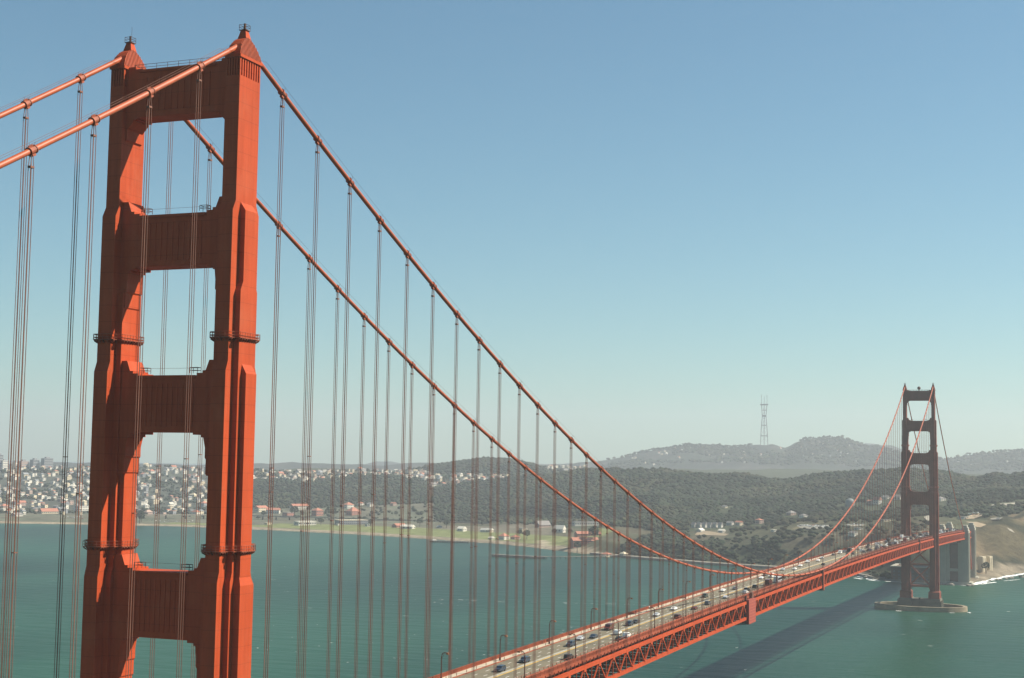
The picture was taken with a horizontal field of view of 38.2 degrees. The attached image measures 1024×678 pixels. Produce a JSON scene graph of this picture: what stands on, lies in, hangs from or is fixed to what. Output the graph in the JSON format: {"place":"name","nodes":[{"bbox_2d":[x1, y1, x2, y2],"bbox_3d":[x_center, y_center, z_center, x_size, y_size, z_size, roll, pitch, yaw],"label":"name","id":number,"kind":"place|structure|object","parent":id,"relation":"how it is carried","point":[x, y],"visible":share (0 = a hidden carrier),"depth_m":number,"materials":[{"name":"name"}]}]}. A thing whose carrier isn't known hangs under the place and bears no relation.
{"place":"outdoors","nodes":[
{"label":"outdoors","id":0,"kind":"place"},
{"bbox_2d":[0,461,1023,677],"bbox_3d":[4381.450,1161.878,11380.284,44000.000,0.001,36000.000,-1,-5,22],"label":"water","id":1,"kind":"structure","parent":0,"point":[844,628],"depth_m":1350.52,"materials":[{"name":"teal liquid"}]},
{"bbox_2d":[431,540,469,542],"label":"pier","id":2,"kind":"structure","parent":1,"relation":"in","point":[453,541],"depth_m":2534.67,"materials":[{"name":"grey concrete"}]},
{"bbox_2d":[0,23,978,677],"bbox_3d":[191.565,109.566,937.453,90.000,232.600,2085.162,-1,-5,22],"label":"suspension bridge","id":3,"kind":"structure","parent":1,"relation":"in","point":[202,605],"depth_m":294.67,"materials":[{"name":"orange paint"}]},
{"bbox_2d":[442,532,925,677],"bbox_3d":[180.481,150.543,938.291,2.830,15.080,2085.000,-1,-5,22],"label":"pavement","id":4,"kind":"structure","parent":3,"relation":"on","point":[514,654],"depth_m":562.23,"materials":[{"name":"concrete"}]},
{"bbox_2d":[440,652,449,677],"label":"street lamp","id":5,"kind":"object","parent":4,"relation":"on","point":[441,662],"visible":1,"depth_m":434.76,"materials":[{"name":"grey metal"}]},
{"bbox_2d":[499,635,507,660],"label":"street lamp","id":6,"kind":"object","parent":4,"relation":"on","point":[500,646],"visible":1,"depth_m":477.06,"materials":[{"name":"grey metal"}]},
{"bbox_2d":[548,620,555,643],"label":"street lamp","id":7,"kind":"object","parent":4,"relation":"on","point":[549,631],"visible":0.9,"depth_m":519.36,"materials":[{"name":"grey metal"}]},
{"bbox_2d":[590,608,597,629],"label":"street lamp","id":8,"kind":"object","parent":4,"relation":"on","point":[591,617],"visible":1,"depth_m":561.74,"materials":[{"name":"metal"}]},
{"bbox_2d":[492,554,544,558],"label":"jetty","id":9,"kind":"object","parent":1,"relation":"in","point":[518,556],"visible":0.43,"depth_m":2153.47,"materials":[{"name":"grey concrete"}]},
{"bbox_2d":[545,555,615,558],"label":"footbridge","id":10,"kind":"object","parent":1,"relation":"in","point":[577,556],"visible":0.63,"depth_m":2160.15,"materials":[{"name":"grey concrete"}]},
{"bbox_2d":[271,566,1023,654],"bbox_3d":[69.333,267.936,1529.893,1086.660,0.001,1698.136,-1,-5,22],"label":"surf","id":11,"kind":"structure","parent":1,"relation":"on","point":[981,582],"depth_m":1845.49,"materials":[{"name":"liquid"}]},
{"bbox_2d":[0,438,1023,582],"bbox_3d":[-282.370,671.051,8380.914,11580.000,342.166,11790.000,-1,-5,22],"label":"hills","id":12,"kind":"structure","parent":0,"point":[1000,542],"depth_m":2988.43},
{"bbox_2d":[0,453,3,469],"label":"tower block","id":13,"kind":"structure","parent":12,"relation":"on","point":[1,457],"depth_m":5363.23,"materials":[{"name":"grey paint"}]},
{"bbox_2d":[1,459,7,467],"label":"tower block","id":14,"kind":"structure","parent":12,"relation":"on","point":[4,463],"depth_m":5364.37,"materials":[{"name":"white paint"}]},
{"bbox_2d":[12,460,16,468],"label":"tower block","id":15,"kind":"structure","parent":12,"relation":"on","point":[13,465],"depth_m":5381.33,"materials":[{"name":"white paint"}]},
{"bbox_2d":[17,500,26,505],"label":"house","id":16,"kind":"structure","parent":12,"relation":"on","point":[23,502],"depth_m":3713.20,"materials":[{"name":"pink paint"}]},
{"bbox_2d":[19,460,28,468],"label":"tower block","id":17,"kind":"structure","parent":12,"relation":"on","point":[25,463],"depth_m":5387.15,"materials":[{"name":"white paint"}]},
{"bbox_2d":[30,458,38,468],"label":"tower block","id":18,"kind":"structure","parent":12,"relation":"on","point":[34,462],"depth_m":5399.12,"materials":[{"name":"grey paint"}]},
{"bbox_2d":[41,457,52,468],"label":"tower block","id":19,"kind":"structure","parent":12,"relation":"on","point":[47,461],"depth_m":5410.80,"materials":[{"name":"grey paint"}]},
{"bbox_2d":[39,508,58,513],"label":"barracks","id":20,"kind":"structure","parent":12,"relation":"on","point":[48,510],"depth_m":3408.76,"materials":[{"name":"beige paint"}]},
{"bbox_2d":[74,505,88,510],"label":"long building","id":21,"kind":"structure","parent":12,"relation":"on","point":[85,507],"depth_m":3632.23,"materials":[{"name":"white paint"}]},
{"bbox_2d":[135,510,144,523],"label":"tree","id":22,"kind":"object","parent":12,"relation":"on","point":[140,512],"visible":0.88,"depth_m":3001.04,"materials":[{"name":"green plant"}]},
{"bbox_2d":[137,501,147,504],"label":"apartment building","id":23,"kind":"structure","parent":12,"relation":"on","point":[141,502],"depth_m":3812.18,"materials":[{"name":"white paint"}]},
{"bbox_2d":[144,510,152,515],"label":"house","id":24,"kind":"structure","parent":12,"relation":"on","point":[149,511],"depth_m":3389.16,"materials":[{"name":"white paint"}]},
{"bbox_2d":[149,498,158,503],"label":"apartment building","id":25,"kind":"structure","parent":12,"relation":"on","point":[151,500],"depth_m":3843.67,"materials":[{"name":"beige paint"}]},
{"bbox_2d":[201,501,206,506],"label":"house","id":26,"kind":"structure","parent":12,"relation":"on","point":[203,503],"depth_m":3773.97,"materials":[{"name":"grey paint"}]},
{"bbox_2d":[253,505,267,511],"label":"apartment building","id":27,"kind":"structure","parent":12,"relation":"on","point":[259,508],"depth_m":3480.76,"materials":[{"name":"orange paint"}]},
{"bbox_2d":[266,508,280,513],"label":"apartment building","id":28,"kind":"structure","parent":12,"relation":"on","point":[276,510],"depth_m":3422.85,"materials":[{"name":"white paint"}]},
{"bbox_2d":[282,512,293,515],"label":"brick building","id":29,"kind":"structure","parent":12,"relation":"on","point":[287,514],"depth_m":3346.03,"materials":[{"name":"grey"}]},
{"bbox_2d":[290,506,298,517],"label":"tree","id":30,"kind":"object","parent":12,"relation":"on","point":[294,509],"visible":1,"depth_m":3321.35,"materials":[{"name":"green plant"}]},
{"bbox_2d":[290,504,308,509],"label":"long building","id":31,"kind":"structure","parent":12,"relation":"on","point":[299,506],"depth_m":3533.79,"materials":[{"name":"orange paint"}]},
{"bbox_2d":[294,521,315,524],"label":"aircraft hangar","id":32,"kind":"structure","parent":12,"relation":"on","point":[298,522],"depth_m":2981.63,"materials":[{"name":"white paint"}]},
{"bbox_2d":[143,514,490,522],"bbox_3d":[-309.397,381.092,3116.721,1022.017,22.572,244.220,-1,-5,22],"label":"elevated road","id":33,"kind":"structure","parent":12,"relation":"on","point":[310,517],"depth_m":3204.44,"materials":[{"name":"concrete"}]},
{"bbox_2d":[311,508,322,515],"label":"brick building","id":34,"kind":"structure","parent":12,"relation":"on","point":[316,512],"depth_m":3356.00,"materials":[{"name":"orange"}]},
{"bbox_2d":[342,502,353,508],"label":"apartment building","id":35,"kind":"structure","parent":12,"relation":"on","point":[347,505],"depth_m":3536.89,"materials":[{"name":"white paint"}]},
{"bbox_2d":[335,519,367,524],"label":"warehouse","id":36,"kind":"structure","parent":12,"relation":"on","point":[354,521],"depth_m":3008.98,"materials":[{"name":"grey paint"}]},
{"bbox_2d":[346,507,360,514],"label":"brick building","id":37,"kind":"structure","parent":12,"relation":"on","point":[353,511],"depth_m":3358.55,"materials":[{"name":"orange"}]},
{"bbox_2d":[392,523,404,527],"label":"barracks","id":38,"kind":"structure","parent":12,"relation":"on","point":[396,525],"depth_m":2900.14,"materials":[{"name":"orange brick"}]},
{"bbox_2d":[400,524,413,528],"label":"boathouse","id":39,"kind":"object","parent":12,"relation":"on","point":[404,526],"visible":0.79,"depth_m":2863.46,"materials":[{"name":"white paint"}]},
{"bbox_2d":[457,526,466,530],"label":"house","id":40,"kind":"structure","parent":12,"relation":"on","point":[461,528],"depth_m":2786.67,"materials":[{"name":"white paint"}]},
{"bbox_2d":[499,533,509,539],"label":"house","id":41,"kind":"structure","parent":12,"relation":"on","point":[503,536],"depth_m":2571.01,"materials":[{"name":"white paint"}]},
{"bbox_2d":[0,440,1014,491],"bbox_3d":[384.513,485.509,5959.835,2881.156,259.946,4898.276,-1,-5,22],"label":"houses","id":42,"kind":"structure","parent":12,"relation":"on","point":[175,469],"depth_m":4493.99,"materials":[{"name":"white paint"}]},
{"bbox_2d":[0,435,1023,578],"bbox_3d":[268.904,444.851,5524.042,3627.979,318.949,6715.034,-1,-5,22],"label":"woodland","id":43,"kind":"object","parent":12,"relation":"on","point":[980,496],"visible":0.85,"depth_m":3271.10,"materials":[{"name":"green plant"}]},
{"bbox_2d":[534,521,550,527],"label":"long building","id":44,"kind":"structure","parent":12,"relation":"on","point":[545,524],"depth_m":2876.27,"materials":[{"name":"white paint"}]},
{"bbox_2d":[553,525,565,532],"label":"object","id":45,"kind":"structure","parent":12,"relation":"on","point":[560,528],"depth_m":2731.82,"materials":[{"name":"white paint"}]},
{"bbox_2d":[573,541,581,552],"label":"tree","id":46,"kind":"object","parent":12,"relation":"on","point":[578,544],"visible":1,"depth_m":2295.98,"materials":[{"name":"green plant"}]},
{"bbox_2d":[570,537,598,547],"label":"barracks","id":47,"kind":"structure","parent":12,"relation":"on","point":[579,539],"depth_m":2351.46,"materials":[{"name":"orange brick"}]},
{"bbox_2d":[572,521,598,525],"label":"long building","id":48,"kind":"structure","parent":12,"relation":"on","point":[578,523],"depth_m":2913.30,"materials":[{"name":"white paint"}]},
{"bbox_2d":[574,531,600,536],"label":"barracks","id":49,"kind":"structure","parent":12,"relation":"on","point":[577,533],"depth_m":2447.12,"materials":[{"name":"orange brick"}]},
{"bbox_2d":[588,526,598,539],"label":"tree","id":50,"kind":"object","parent":12,"relation":"on","point":[590,531],"visible":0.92,"depth_m":2355.75,"materials":[{"name":"green plant"}]},
{"bbox_2d":[601,552,611,556],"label":"house","id":51,"kind":"structure","parent":12,"relation":"on","point":[604,554],"depth_m":2213.95,"materials":[{"name":"beige paint"}]},
{"bbox_2d":[593,552,776,566],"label":"wall","id":52,"kind":"structure","parent":12,"relation":"on","point":[691,560],"depth_m":2092.37,"materials":[{"name":"grey concrete"}]},
{"bbox_2d":[691,522,696,527],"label":"house","id":53,"kind":"structure","parent":12,"relation":"on","point":[693,524],"depth_m":2509.02,"materials":[{"name":"white paint"}]},
{"bbox_2d":[702,522,706,527],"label":"house","id":54,"kind":"structure","parent":12,"relation":"on","point":[704,524],"depth_m":2501.30,"materials":[{"name":"white paint"}]},
{"bbox_2d":[712,522,717,527],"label":"house","id":55,"kind":"structure","parent":12,"relation":"on","point":[714,525],"depth_m":2487.01,"materials":[{"name":"white paint"}]},
{"bbox_2d":[717,522,722,527],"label":"house","id":56,"kind":"structure","parent":12,"relation":"on","point":[720,524],"depth_m":2480.21,"materials":[{"name":"white paint"}]},
{"bbox_2d":[726,521,733,524],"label":"house","id":57,"kind":"structure","parent":12,"relation":"on","point":[729,522],"depth_m":2536.49,"materials":[{"name":"white paint"}]},
{"bbox_2d":[590,553,876,578],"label":"sea wall","id":58,"kind":"structure","parent":12,"relation":"on","point":[717,564],"depth_m":2073.19,"materials":[{"name":"grey concrete"}]},
{"bbox_2d":[735,521,742,525],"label":"house","id":59,"kind":"structure","parent":12,"relation":"on","point":[738,523],"depth_m":2515.40,"materials":[{"name":"beige paint"}]},
{"bbox_2d":[755,518,763,523],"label":"house","id":60,"kind":"structure","parent":12,"relation":"on","point":[759,521],"depth_m":2486.92,"materials":[{"name":"beige paint"}]},
{"bbox_2d":[760,395,767,445],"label":"broadcast tower","id":61,"kind":"structure","parent":12,"relation":"on","point":[764,416],"depth_m":8120.14,"materials":[{"name":"grey metal"}]},
{"bbox_2d":[786,510,795,515],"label":"house","id":62,"kind":"structure","parent":12,"relation":"on","point":[791,512],"depth_m":2630.76,"materials":[{"name":"white paint"}]},
{"bbox_2d":[845,498,853,506],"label":"water tank","id":63,"kind":"object","parent":12,"relation":"on","point":[849,502],"visible":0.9,"depth_m":2685.11,"materials":[{"name":"grey metal"}]},
{"bbox_2d":[848,531,857,536],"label":"house","id":64,"kind":"structure","parent":12,"relation":"on","point":[853,533],"depth_m":2049.74,"materials":[{"name":"white paint"}]},
{"bbox_2d":[872,497,881,503],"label":"house","id":65,"kind":"structure","parent":12,"relation":"on","point":[877,500],"depth_m":2670.54,"materials":[{"name":"white paint"}]},
{"bbox_2d":[890,563,929,579],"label":"brick fort","id":66,"kind":"structure","parent":12,"relation":"on","point":[896,570],"depth_m":1819.97,"materials":[{"name":"grey"}]},
{"bbox_2d":[966,513,981,518],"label":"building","id":67,"kind":"structure","parent":12,"relation":"on","point":[976,515],"depth_m":2234.20,"materials":[{"name":"beige"}]},
{"bbox_2d":[968,522,985,526],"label":"path","id":68,"kind":"structure","parent":12,"relation":"on","point":[977,524],"depth_m":2143.08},
{"bbox_2d":[978,556,986,572],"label":"anchor block","id":69,"kind":"structure","parent":12,"relation":"on","point":[981,559],"depth_m":1947.64,"materials":[{"name":"beige paint"}]},
{"bbox_2d":[981,562,989,567],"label":"tree","id":70,"kind":"object","parent":12,"relation":"on","point":[986,564],"visible":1,"depth_m":1928.28,"materials":[{"name":"green plant"}]},
{"bbox_2d":[986,556,992,570],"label":"anchor block","id":71,"kind":"structure","parent":12,"relation":"on","point":[989,559],"depth_m":1954.88,"materials":[{"name":"beige paint"}]},
{"bbox_2d":[0,0,1023,463],"label":"sky","id":72,"kind":"structure","parent":0,"point":[664,218],"materials":[{"name":"blue"}]},
{"bbox_2d":[456,534,926,677],"bbox_3d":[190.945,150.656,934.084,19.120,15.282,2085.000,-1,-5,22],"label":"road","id":73,"kind":"structure","parent":0,"point":[543,656],"depth_m":566.00,"materials":[{"name":"grey asphalt"}]},
{"bbox_2d":[495,664,505,671],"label":"suv","id":74,"kind":"object","parent":73,"relation":"on","point":[501,667],"visible":0.88,"depth_m":454.08,"materials":[{"name":"blue metal"}]},
{"bbox_2d":[519,656,529,662],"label":"suv","id":75,"kind":"object","parent":73,"relation":"on","point":[527,658],"visible":0.84,"depth_m":473.79,"materials":[{"name":"blue"}]},
{"bbox_2d":[563,653,573,658],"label":"suv","id":76,"kind":"object","parent":73,"relation":"on","point":[565,656],"visible":0.67,"depth_m":480.87,"materials":[{"name":"black metal"}]},
{"bbox_2d":[566,640,574,646],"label":"suv","id":77,"kind":"object","parent":73,"relation":"on","point":[571,642],"visible":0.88,"depth_m":514.36,"materials":[{"name":"blue metal"}]},
{"bbox_2d":[589,634,597,638],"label":"car","id":78,"kind":"object","parent":73,"relation":"on","point":[593,635],"visible":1,"depth_m":537.32,"materials":[{"name":"blue"}]},
{"bbox_2d":[604,623,613,629],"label":"van","id":79,"kind":"object","parent":73,"relation":"on","point":[608,626],"visible":0.96,"depth_m":561.68,"materials":[{"name":"red metal"}]},
{"bbox_2d":[626,620,633,625],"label":"suv","id":80,"kind":"object","parent":73,"relation":"on","point":[630,622],"visible":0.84,"depth_m":577.72,"materials":[{"name":"grey"}]},
{"bbox_2d":[765,579,771,584],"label":"truck","id":81,"kind":"object","parent":73,"relation":"on","point":[768,581],"visible":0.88,"depth_m":766.77,"materials":[{"name":"red"}]},
{"bbox_2d":[773,576,781,581],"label":"bus","id":82,"kind":"object","parent":73,"relation":"on","point":[779,578],"visible":0.86,"depth_m":787.28,"materials":[{"name":"silver metal"}]},
{"bbox_2d":[695,531,727,535],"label":"ground bank","id":83,"kind":"structure","parent":0,"point":[710,533],"depth_m":2398.66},
{"bbox_2d":[797,524,828,528],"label":"car park","id":84,"kind":"structure","parent":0,"point":[807,526],"depth_m":2255.17,"materials":[{"name":"grey asphalt"}]},
{"bbox_3d":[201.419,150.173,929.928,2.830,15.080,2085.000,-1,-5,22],"label":"pavement","id":85,"kind":"structure","parent":0,"visible":0},
{"bbox_2d":[517,651,525,677],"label":"street lamp","id":86,"kind":"object","parent":85,"relation":"on","point":[524,676],"visible":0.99,"depth_m":439.30,"materials":[{"name":"grey metal"}]},
{"bbox_2d":[569,633,576,657],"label":"street lamp","id":87,"kind":"object","parent":85,"relation":"on","point":[575,643],"visible":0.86,"depth_m":481.65,"materials":[{"name":"grey metal"}]}
]}

